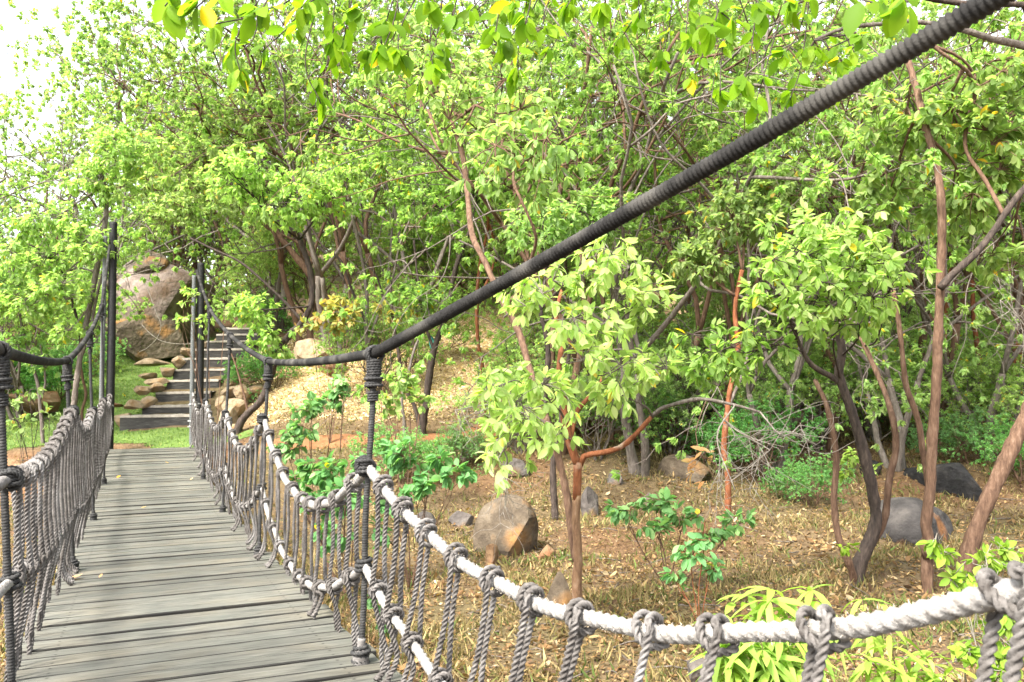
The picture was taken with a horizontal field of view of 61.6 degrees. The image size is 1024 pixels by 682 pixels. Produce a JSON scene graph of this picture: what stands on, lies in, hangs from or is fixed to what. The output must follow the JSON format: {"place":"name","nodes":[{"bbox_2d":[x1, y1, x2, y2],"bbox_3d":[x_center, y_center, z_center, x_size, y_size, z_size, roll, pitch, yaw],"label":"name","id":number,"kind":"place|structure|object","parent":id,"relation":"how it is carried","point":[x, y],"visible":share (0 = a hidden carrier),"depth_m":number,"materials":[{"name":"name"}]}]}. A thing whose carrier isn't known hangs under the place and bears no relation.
{"place":"outdoors","nodes":[
{"label":"outdoors","id":0,"kind":"place"},
{"bbox_2d":[5,321,253,450],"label":"lawn","id":1,"kind":"structure","parent":0,"point":[243,434],"depth_m":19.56,"materials":[{"name":"green plant"}]},
{"bbox_2d":[8,391,60,413],"bbox_3d":[-11.123,1.431,19.924,1.063,0.528,1.460,-1,-3,0],"label":"rock","id":2,"kind":"object","parent":1,"relation":"on","point":[51,398],"visible":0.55,"depth_m":19.82,"materials":[{"name":"brown stone"}]},
{"bbox_2d":[105,311,185,361],"bbox_3d":[-11.446,-0.252,26.550,2.305,1.921,2.133,2,-4,-35],"label":"boulder","id":3,"kind":"object","parent":1,"relation":"on","point":[137,336],"visible":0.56,"depth_m":25.77,"materials":[{"name":"stone"}]},
{"bbox_2d":[0,206,1023,681],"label":"ground","id":4,"kind":"structure","parent":0,"point":[482,486],"depth_m":12.40,"materials":[{"name":"brown soil"}]},
{"bbox_2d":[6,387,60,462],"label":"sapling","id":5,"kind":"object","parent":4,"relation":"on","point":[15,405],"visible":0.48,"depth_m":12.33,"materials":[{"name":"green plant"}]},
{"bbox_2d":[0,267,69,443],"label":"tree","id":6,"kind":"object","parent":4,"relation":"on","point":[21,340],"visible":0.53,"depth_m":17.55,"materials":[{"name":"green plant"}]},
{"bbox_2d":[5,350,65,405],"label":"bush","id":7,"kind":"object","parent":4,"relation":"on","point":[28,383],"visible":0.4,"depth_m":20.38,"materials":[{"name":"green plant"}]},
{"bbox_2d":[0,152,101,421],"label":"tree","id":8,"kind":"object","parent":4,"relation":"on","point":[9,322],"visible":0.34,"depth_m":18.96,"materials":[{"name":"green plant"}]},
{"bbox_2d":[5,341,98,399],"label":"bush","id":9,"kind":"object","parent":4,"relation":"on","point":[56,353],"visible":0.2,"depth_m":21.58,"materials":[{"name":"green plant"}]},
{"bbox_2d":[0,121,169,404],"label":"tree","id":10,"kind":"object","parent":4,"relation":"on","point":[130,155],"visible":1,"depth_m":16.95,"materials":[{"name":"green plant"}]},
{"bbox_2d":[97,221,116,448],"bbox_3d":[-7.873,0.149,16.726,0.208,5.003,0.317,-3,-4,39],"label":"bridge post","id":11,"kind":"object","parent":4,"relation":"on","point":[111,337],"visible":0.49,"depth_m":16.75,"materials":[{"name":"metal"}]},
{"bbox_2d":[0,15,224,418],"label":"tree","id":12,"kind":"object","parent":4,"relation":"on","point":[55,168],"visible":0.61,"depth_m":19.40,"materials":[{"name":"green plant"}]},
{"bbox_2d":[0,67,228,336],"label":"tree","id":13,"kind":"object","parent":4,"relation":"on","point":[29,108],"visible":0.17,"depth_m":29.10,"materials":[{"name":"green plant"}]},
{"bbox_2d":[0,0,311,354],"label":"tree","id":14,"kind":"object","parent":4,"relation":"on","point":[36,61],"visible":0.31,"depth_m":26.75,"materials":[{"name":"green plant"}]},
{"bbox_2d":[0,0,333,266],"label":"tree","id":15,"kind":"object","parent":4,"relation":"on","point":[81,37],"visible":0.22,"depth_m":28.18,"materials":[{"name":"green plant"}]},
{"bbox_2d":[116,262,218,343],"bbox_3d":[-11.345,-0.607,27.886,2.974,3.798,3.990,-1,-3,0],"label":"boulder","id":16,"kind":"object","parent":4,"relation":"on","point":[166,298],"visible":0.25,"depth_m":26.31,"materials":[{"name":"beige stone"}]},
{"bbox_2d":[94,56,251,310],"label":"tree","id":17,"kind":"object","parent":4,"relation":"on","point":[174,236],"visible":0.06,"depth_m":31.57,"materials":[{"name":"green plant"}]},
{"bbox_2d":[42,0,315,270],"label":"tree","id":18,"kind":"object","parent":4,"relation":"on","point":[108,98],"visible":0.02,"depth_m":33.94,"materials":[{"name":"green plant"}]},
{"bbox_2d":[0,1,363,316],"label":"tree","id":19,"kind":"object","parent":4,"relation":"on","point":[23,85],"visible":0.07,"depth_m":29.54,"materials":[{"name":"green plant"}]},
{"bbox_2d":[120,327,271,430],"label":"steps","id":20,"kind":"structure","parent":4,"relation":"on","point":[155,418],"depth_m":20.18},
{"bbox_2d":[188,262,204,444],"bbox_3d":[-6.368,0.431,17.364,0.208,4.066,0.315,-3,-4,38],"label":"bridge post","id":21,"kind":"object","parent":4,"relation":"on","point":[199,341],"visible":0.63,"depth_m":17.37,"materials":[{"name":"wood"}]},
{"bbox_2d":[0,0,1023,681],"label":"rope bridge","id":22,"kind":"structure","parent":21,"relation":"hanging from","point":[196,582],"depth_m":4.35,"materials":[{"name":"grey wood"}]},
{"bbox_2d":[173,286,232,463],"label":"shrub","id":23,"kind":"object","parent":4,"relation":"on","point":[218,305],"visible":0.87,"depth_m":15.87,"materials":[{"name":"green plant"}]},
{"bbox_2d":[106,75,345,348],"bbox_3d":[-6.903,-3.110,21.170,5.826,6.862,2.321,0,-4,-18],"label":"tree","id":24,"kind":"object","parent":4,"relation":"on","point":[174,213],"visible":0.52,"depth_m":20.61,"materials":[{"name":"green plant"}]},
{"bbox_2d":[129,123,352,317],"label":"tree","id":25,"kind":"object","parent":4,"relation":"on","point":[208,253],"visible":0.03,"depth_m":31.62,"materials":[{"name":"green plant"}]},
{"bbox_2d":[56,0,464,330],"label":"tree","id":26,"kind":"object","parent":4,"relation":"on","point":[279,286],"visible":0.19,"depth_m":24.35,"materials":[{"name":"green plant"}]},
{"bbox_2d":[217,342,305,401],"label":"bush","id":27,"kind":"object","parent":4,"relation":"on","point":[252,365],"visible":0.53,"depth_m":19.27,"materials":[{"name":"green plant"}]},
{"bbox_2d":[71,0,456,341],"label":"tree","id":28,"kind":"object","parent":4,"relation":"on","point":[148,86],"visible":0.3,"depth_m":20.62,"materials":[{"name":"green plant"}]},
{"bbox_2d":[7,0,535,354],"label":"tree","id":29,"kind":"object","parent":4,"relation":"on","point":[320,291],"visible":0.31,"depth_m":20.19,"materials":[{"name":"green plant"}]},
{"bbox_2d":[209,224,340,322],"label":"bush","id":30,"kind":"object","parent":4,"relation":"on","point":[298,286],"visible":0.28,"depth_m":25.77,"materials":[{"name":"green plant"}]},
{"bbox_2d":[189,142,373,433],"bbox_3d":[-4.481,-0.912,16.983,3.504,5.842,2.267,1,-4,-22],"label":"tree","id":31,"kind":"object","parent":4,"relation":"on","point":[255,179],"visible":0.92,"depth_m":16.76,"materials":[{"name":"green plant"}]},
{"bbox_2d":[266,374,356,546],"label":"shrub","id":32,"kind":"object","parent":4,"relation":"on","point":[312,409],"visible":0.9,"depth_m":10.74,"materials":[{"name":"green plant"}]},
{"bbox_2d":[205,182,420,323],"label":"tree","id":33,"kind":"object","parent":4,"relation":"on","point":[266,258],"visible":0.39,"depth_m":24.14,"materials":[{"name":"green plant"}]},
{"bbox_2d":[294,294,362,442],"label":"shrub","id":34,"kind":"object","parent":4,"relation":"on","point":[332,304],"visible":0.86,"depth_m":16.17,"materials":[{"name":"green plant"}]},
{"bbox_2d":[104,0,557,348],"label":"tree","id":35,"kind":"object","parent":4,"relation":"on","point":[197,47],"visible":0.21,"depth_m":20.22,"materials":[{"name":"green plant"}]},
{"bbox_2d":[289,450,381,596],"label":"shrub","id":36,"kind":"object","parent":4,"relation":"on","point":[325,479],"visible":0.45,"depth_m":8.69,"materials":[{"name":"green plant"}]},
{"bbox_2d":[296,113,432,395],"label":"tree","id":37,"kind":"object","parent":4,"relation":"on","point":[370,174],"visible":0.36,"depth_m":18.15,"materials":[{"name":"green plant"}]},
{"bbox_2d":[91,0,658,347],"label":"tree","id":38,"kind":"object","parent":4,"relation":"on","point":[235,233],"visible":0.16,"depth_m":22.03,"materials":[{"name":"green plant"}]},
{"bbox_2d":[306,284,450,393],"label":"bush","id":39,"kind":"object","parent":4,"relation":"on","point":[361,345],"visible":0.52,"depth_m":18.39,"materials":[{"name":"green plant"}]},
{"bbox_2d":[364,359,436,487],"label":"shrub","id":40,"kind":"object","parent":4,"relation":"on","point":[401,384],"visible":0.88,"depth_m":12.36,"materials":[{"name":"green plant"}]},
{"bbox_2d":[347,416,460,484],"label":"bush","id":41,"kind":"object","parent":4,"relation":"on","point":[424,447],"visible":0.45,"depth_m":13.94,"materials":[{"name":"green plant"}]},
{"bbox_2d":[341,250,492,366],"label":"bush","id":42,"kind":"object","parent":4,"relation":"on","point":[455,331],"visible":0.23,"depth_m":20.38,"materials":[{"name":"green plant"}]},
{"bbox_2d":[369,436,477,587],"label":"shrub","id":43,"kind":"object","parent":4,"relation":"on","point":[420,487],"visible":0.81,"depth_m":9.03,"materials":[{"name":"green plant"}]},
{"bbox_2d":[389,279,460,433],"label":"tree","id":44,"kind":"object","parent":4,"relation":"on","point":[407,291],"visible":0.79,"depth_m":16.21,"materials":[{"name":"green plant"}]},
{"bbox_2d":[354,192,503,311],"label":"bush","id":45,"kind":"object","parent":4,"relation":"on","point":[410,249],"visible":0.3,"depth_m":25.83,"materials":[{"name":"green plant"}]},
{"bbox_2d":[389,153,523,434],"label":"tree","id":46,"kind":"object","parent":4,"relation":"on","point":[431,192],"visible":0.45,"depth_m":16.76,"materials":[{"name":"green plant"}]},
{"bbox_2d":[424,419,497,474],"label":"bush","id":47,"kind":"object","parent":4,"relation":"on","point":[463,438],"visible":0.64,"depth_m":14.61,"materials":[{"name":"green plant"}]},
{"bbox_2d":[384,163,541,303],"bbox_3d":[-1.663,-3.540,28.578,6.167,4.922,6.767,1,-4,-25],"label":"bush","id":48,"kind":"object","parent":4,"relation":"on","point":[434,252],"visible":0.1,"depth_m":26.56,"materials":[{"name":"green plant"}]},
{"bbox_2d":[400,145,535,314],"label":"tree","id":49,"kind":"object","parent":4,"relation":"on","point":[473,249],"visible":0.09,"depth_m":25.94,"materials":[{"name":"green plant"}]},
{"bbox_2d":[418,86,567,417],"bbox_3d":[-0.359,-1.832,17.833,3.170,7.210,1.995,-1,-3,0],"label":"tree","id":50,"kind":"object","parent":4,"relation":"on","point":[488,226],"visible":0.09,"depth_m":17.47,"materials":[{"name":"green plant"}]},
{"bbox_2d":[473,494,538,557],"bbox_3d":[-0.072,2.403,10.244,0.791,1.123,0.598,-1,-3,0],"label":"boulder","id":51,"kind":"object","parent":4,"relation":"on","point":[507,542],"visible":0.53,"depth_m":10.15,"materials":[{"name":"beige stone"}]},
{"bbox_2d":[428,334,584,453],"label":"bush","id":52,"kind":"object","parent":4,"relation":"on","point":[514,376],"visible":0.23,"depth_m":15.08,"materials":[{"name":"green plant"}]},
{"bbox_2d":[0,383,1023,681],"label":"dry grass","id":53,"kind":"structure","parent":4,"relation":"on","point":[586,519],"depth_m":9.33,"materials":[{"name":"plant"}]},
{"bbox_2d":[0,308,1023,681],"bbox_3d":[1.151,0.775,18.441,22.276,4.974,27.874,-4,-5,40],"label":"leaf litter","id":54,"kind":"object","parent":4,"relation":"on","point":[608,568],"visible":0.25,"depth_m":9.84,"materials":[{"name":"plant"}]},
{"bbox_2d":[356,0,741,364],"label":"tree","id":55,"kind":"object","parent":4,"relation":"on","point":[527,252],"visible":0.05,"depth_m":19.62,"materials":[{"name":"green plant"}]},
{"bbox_2d":[452,288,653,439],"bbox_3d":[0.986,0.391,17.381,4.323,3.106,4.744,-1,-3,1],"label":"bush","id":56,"kind":"object","parent":4,"relation":"on","point":[510,356],"visible":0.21,"depth_m":16.49,"materials":[{"name":"green plant"}]},
{"bbox_2d":[155,0,955,454],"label":"tree","id":57,"kind":"object","parent":4,"relation":"on","point":[333,154],"visible":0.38,"depth_m":13.11,"materials":[{"name":"green plant"}]},
{"bbox_2d":[485,272,638,369],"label":"bush","id":58,"kind":"object","parent":4,"relation":"on","point":[533,316],"visible":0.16,"depth_m":18.15,"materials":[{"name":"green plant"}]},
{"bbox_2d":[504,180,642,520],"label":"tree","id":59,"kind":"object","parent":4,"relation":"on","point":[558,223],"visible":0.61,"depth_m":12.43,"materials":[{"name":"green plant"}]},
{"bbox_2d":[324,0,849,352],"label":"tree","id":60,"kind":"object","parent":4,"relation":"on","point":[546,78],"visible":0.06,"depth_m":18.10,"materials":[{"name":"green plant"}]},
{"bbox_2d":[152,0,1023,124],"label":"overhanging tree","id":61,"kind":"object","parent":4,"relation":"on","point":[171,14],"visible":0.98,"depth_m":4.73,"materials":[{"name":"green plant"}]},
{"bbox_2d":[523,338,685,460],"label":"bush","id":62,"kind":"object","parent":4,"relation":"on","point":[585,412],"visible":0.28,"depth_m":14.69,"materials":[{"name":"green plant"}]},
{"bbox_2d":[523,130,687,440],"bbox_3d":[1.882,-1.000,16.494,3.328,6.102,1.799,0,-4,-12],"label":"tree","id":63,"kind":"object","parent":4,"relation":"on","point":[645,188],"visible":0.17,"depth_m":16.37,"materials":[{"name":"green plant"}]},
{"bbox_2d":[361,12,853,598],"bbox_3d":[0.464,-0.760,8.861,3.293,6.729,5.534,1,-4,-21],"label":"tree","id":64,"kind":"object","parent":4,"relation":"on","point":[531,296],"visible":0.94,"depth_m":7.23,"materials":[{"name":"green plant"}]},
{"bbox_2d":[258,405,960,453],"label":"footpath","id":65,"kind":"structure","parent":4,"relation":"on","point":[323,439],"depth_m":16.33,"materials":[{"name":"brown soil"}]},
{"bbox_2d":[364,0,859,354],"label":"tree","id":66,"kind":"object","parent":4,"relation":"on","point":[404,169],"visible":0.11,"depth_m":15.91,"materials":[{"name":"green plant"}]},
{"bbox_2d":[241,0,1023,481],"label":"tree","id":67,"kind":"object","parent":4,"relation":"on","point":[641,468],"visible":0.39,"depth_m":12.94,"materials":[{"name":"green plant"}]},
{"bbox_2d":[581,372,695,451],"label":"bush","id":68,"kind":"object","parent":4,"relation":"on","point":[667,395],"visible":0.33,"depth_m":15.21,"materials":[{"name":"green plant"}]},
{"bbox_2d":[413,0,888,321],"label":"tree","id":69,"kind":"object","parent":4,"relation":"on","point":[688,230],"visible":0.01,"depth_m":20.22,"materials":[{"name":"green plant"}]},
{"bbox_2d":[575,282,750,432],"bbox_3d":[2.447,0.355,17.238,4.744,3.106,4.323,-1,-3,1],"label":"bush","id":70,"kind":"object","parent":4,"relation":"on","point":[659,322],"visible":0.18,"depth_m":16.65,"materials":[{"name":"green plant"}]},
{"bbox_2d":[603,486,756,584],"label":"sapling","id":71,"kind":"object","parent":4,"relation":"on","point":[661,504],"visible":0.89,"depth_m":8.62,"materials":[{"name":"green plant"}]},
{"bbox_2d":[589,328,776,454],"bbox_3d":[3.068,0.872,15.113,3.171,2.433,3.076,2,-4,-35],"label":"bush","id":72,"kind":"object","parent":4,"relation":"on","point":[676,385],"visible":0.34,"depth_m":15.09,"materials":[{"name":"green plant"}]},
{"bbox_2d":[657,454,709,483],"bbox_3d":[2.989,2.249,14.544,0.947,0.685,1.212,-3,-4,29],"label":"boulder","id":73,"kind":"object","parent":4,"relation":"on","point":[671,463],"visible":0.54,"depth_m":14.10,"materials":[{"name":"grey stone"}]},
{"bbox_2d":[657,520,725,620],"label":"sapling","id":74,"kind":"object","parent":4,"relation":"on","point":[701,543],"visible":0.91,"depth_m":6.91,"materials":[{"name":"green plant"}]},
{"bbox_2d":[667,159,816,517],"bbox_3d":[3.325,-0.006,11.978,2.317,5.197,1.310,1,-4,-20],"label":"tree","id":75,"kind":"object","parent":4,"relation":"on","point":[703,260],"visible":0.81,"depth_m":11.79,"materials":[{"name":"green plant"}]},
{"bbox_2d":[490,0,1011,450],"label":"tree","id":76,"kind":"object","parent":4,"relation":"on","point":[701,319],"visible":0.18,"depth_m":14.35,"materials":[{"name":"green plant"}]},
{"bbox_2d":[678,386,827,482],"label":"bush","id":77,"kind":"object","parent":4,"relation":"on","point":[740,423],"visible":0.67,"depth_m":14.06,"materials":[{"name":"green plant"}]},
{"bbox_2d":[487,0,1023,453],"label":"tree","id":78,"kind":"object","parent":4,"relation":"on","point":[933,7],"visible":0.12,"depth_m":13.62,"materials":[{"name":"green plant"}]},
{"bbox_2d":[663,267,867,390],"bbox_3d":[5.539,-0.293,19.021,5.476,3.934,6.009,-1,-4,11],"label":"bush","id":79,"kind":"object","parent":4,"relation":"on","point":[701,306],"visible":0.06,"depth_m":19.31,"materials":[{"name":"green plant"}]},
{"bbox_2d":[685,584,854,681],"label":"long leaved shrub","id":80,"kind":"object","parent":4,"relation":"on","point":[769,662],"visible":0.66,"depth_m":4.61,"materials":[{"name":"green plant"}]},
{"bbox_2d":[686,321,869,456],"bbox_3d":[4.548,0.863,15.345,3.398,2.607,3.295,-2,-4,21],"label":"bush","id":81,"kind":"object","parent":4,"relation":"on","point":[809,371],"visible":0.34,"depth_m":15.26,"materials":[{"name":"green plant"}]},
{"bbox_2d":[561,0,1023,478],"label":"tree","id":82,"kind":"object","parent":4,"relation":"on","point":[799,363],"visible":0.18,"depth_m":13.31,"materials":[{"name":"green plant"}]},
{"bbox_2d":[654,196,941,586],"bbox_3d":[2.690,0.632,8.036,2.487,3.890,2.371,-1,-3,0],"label":"tree","id":83,"kind":"object","parent":4,"relation":"on","point":[837,272],"visible":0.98,"depth_m":7.79,"materials":[{"name":"green plant"}]},
{"bbox_2d":[598,0,1013,408],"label":"tree","id":84,"kind":"object","parent":4,"relation":"on","point":[903,76],"visible":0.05,"depth_m":17.67,"materials":[{"name":"green plant"}]},
{"bbox_2d":[757,447,855,508],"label":"bush","id":85,"kind":"object","parent":4,"relation":"on","point":[821,477],"visible":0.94,"depth_m":12.52,"materials":[{"name":"green plant"}]},
{"bbox_2d":[604,0,1023,471],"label":"tree","id":86,"kind":"object","parent":4,"relation":"on","point":[901,464],"visible":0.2,"depth_m":14.75,"materials":[{"name":"green plant"}]},
{"bbox_2d":[631,2,1015,354],"bbox_3d":[9.395,-4.146,21.634,13.729,11.431,12.024,1,-4,-21],"label":"tree","id":87,"kind":"object","parent":4,"relation":"on","point":[965,348],"visible":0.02,"depth_m":19.89,"materials":[{"name":"green plant"}]},
{"bbox_2d":[725,313,923,452],"bbox_3d":[5.937,0.806,16.404,3.534,2.712,3.427,-2,-4,26],"label":"bush","id":88,"kind":"object","parent":4,"relation":"on","point":[850,381],"visible":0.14,"depth_m":15.70,"materials":[{"name":"green plant"}]},
{"bbox_2d":[639,0,1023,445],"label":"tree","id":89,"kind":"object","parent":4,"relation":"on","point":[984,55],"visible":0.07,"depth_m":15.60,"materials":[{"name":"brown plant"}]},
{"bbox_2d":[687,0,1023,462],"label":"tree","id":90,"kind":"object","parent":4,"relation":"on","point":[1007,361],"visible":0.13,"depth_m":14.07,"materials":[{"name":"green plant"}]},
{"bbox_2d":[720,2,1023,366],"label":"tree","id":91,"kind":"object","parent":4,"relation":"on","point":[1015,285],"visible":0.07,"depth_m":15.10,"materials":[{"name":"green plant"}]},
{"bbox_2d":[801,323,978,443],"bbox_3d":[7.219,0.765,16.224,3.164,2.503,3.262,-3,-4,34],"label":"bush","id":92,"kind":"object","parent":4,"relation":"on","point":[869,431],"visible":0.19,"depth_m":16.13,"materials":[{"name":"green plant"}]},
{"bbox_2d":[835,598,981,681],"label":"long leaved shrub","id":93,"kind":"object","parent":4,"relation":"on","point":[873,645],"visible":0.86,"depth_m":5.01,"materials":[{"name":"green plant"}]},
{"bbox_2d":[880,497,953,545],"bbox_3d":[5.138,2.450,10.904,0.869,0.948,1.444,-3,-4,37],"label":"boulder","id":94,"kind":"object","parent":4,"relation":"on","point":[903,523],"visible":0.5,"depth_m":10.50,"materials":[{"name":"grey stone"}]},
{"bbox_2d":[856,315,987,437],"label":"bush","id":95,"kind":"object","parent":4,"relation":"on","point":[913,359],"visible":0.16,"depth_m":16.61,"materials":[{"name":"green plant"}]},
{"bbox_2d":[844,45,1023,593],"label":"tree","id":96,"kind":"object","parent":4,"relation":"on","point":[988,119],"visible":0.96,"depth_m":8.59,"materials":[{"name":"green plant"}]},
{"bbox_2d":[903,462,981,500],"bbox_3d":[7.130,2.395,13.798,1.343,0.989,2.121,0,-4,-14],"label":"boulder","id":97,"kind":"object","parent":4,"relation":"on","point":[957,479],"visible":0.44,"depth_m":13.06,"materials":[{"name":"grey stone"}]},
{"bbox_2d":[906,400,1009,464],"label":"bush","id":98,"kind":"object","parent":4,"relation":"on","point":[948,436],"visible":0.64,"depth_m":14.51,"materials":[{"name":"green plant"}]},
{"bbox_2d":[894,324,1023,446],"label":"bush","id":99,"kind":"object","parent":4,"relation":"on","point":[988,352],"visible":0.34,"depth_m":15.65,"materials":[{"name":"green plant"}]},
{"bbox_2d":[916,533,1023,681],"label":"sapling","id":100,"kind":"object","parent":4,"relation":"on","point":[967,652],"visible":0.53,"depth_m":5.00,"materials":[{"name":"green plant"}]},
{"bbox_2d":[917,278,1023,411],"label":"bush","id":101,"kind":"object","parent":4,"relation":"on","point":[985,332],"visible":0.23,"depth_m":16.92,"materials":[{"name":"green plant"}]},
{"bbox_2d":[919,333,1023,462],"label":"bush","id":102,"kind":"object","parent":4,"relation":"on","point":[1009,396],"visible":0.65,"depth_m":14.79,"materials":[{"name":"green plant"}]},
{"bbox_2d":[941,407,1023,487],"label":"bush","id":103,"kind":"object","parent":4,"relation":"on","point":[1019,460],"visible":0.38,"depth_m":13.57,"materials":[{"name":"green plant"}]},
{"bbox_2d":[958,76,1023,574],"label":"tree","id":104,"kind":"object","parent":4,"relation":"on","point":[993,486],"visible":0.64,"depth_m":8.52,"materials":[{"name":"brown plant"}]},
{"bbox_2d":[0,0,1023,285],"label":"sky","id":105,"kind":"structure","parent":0,"point":[14,29],"materials":[{"name":"white"}]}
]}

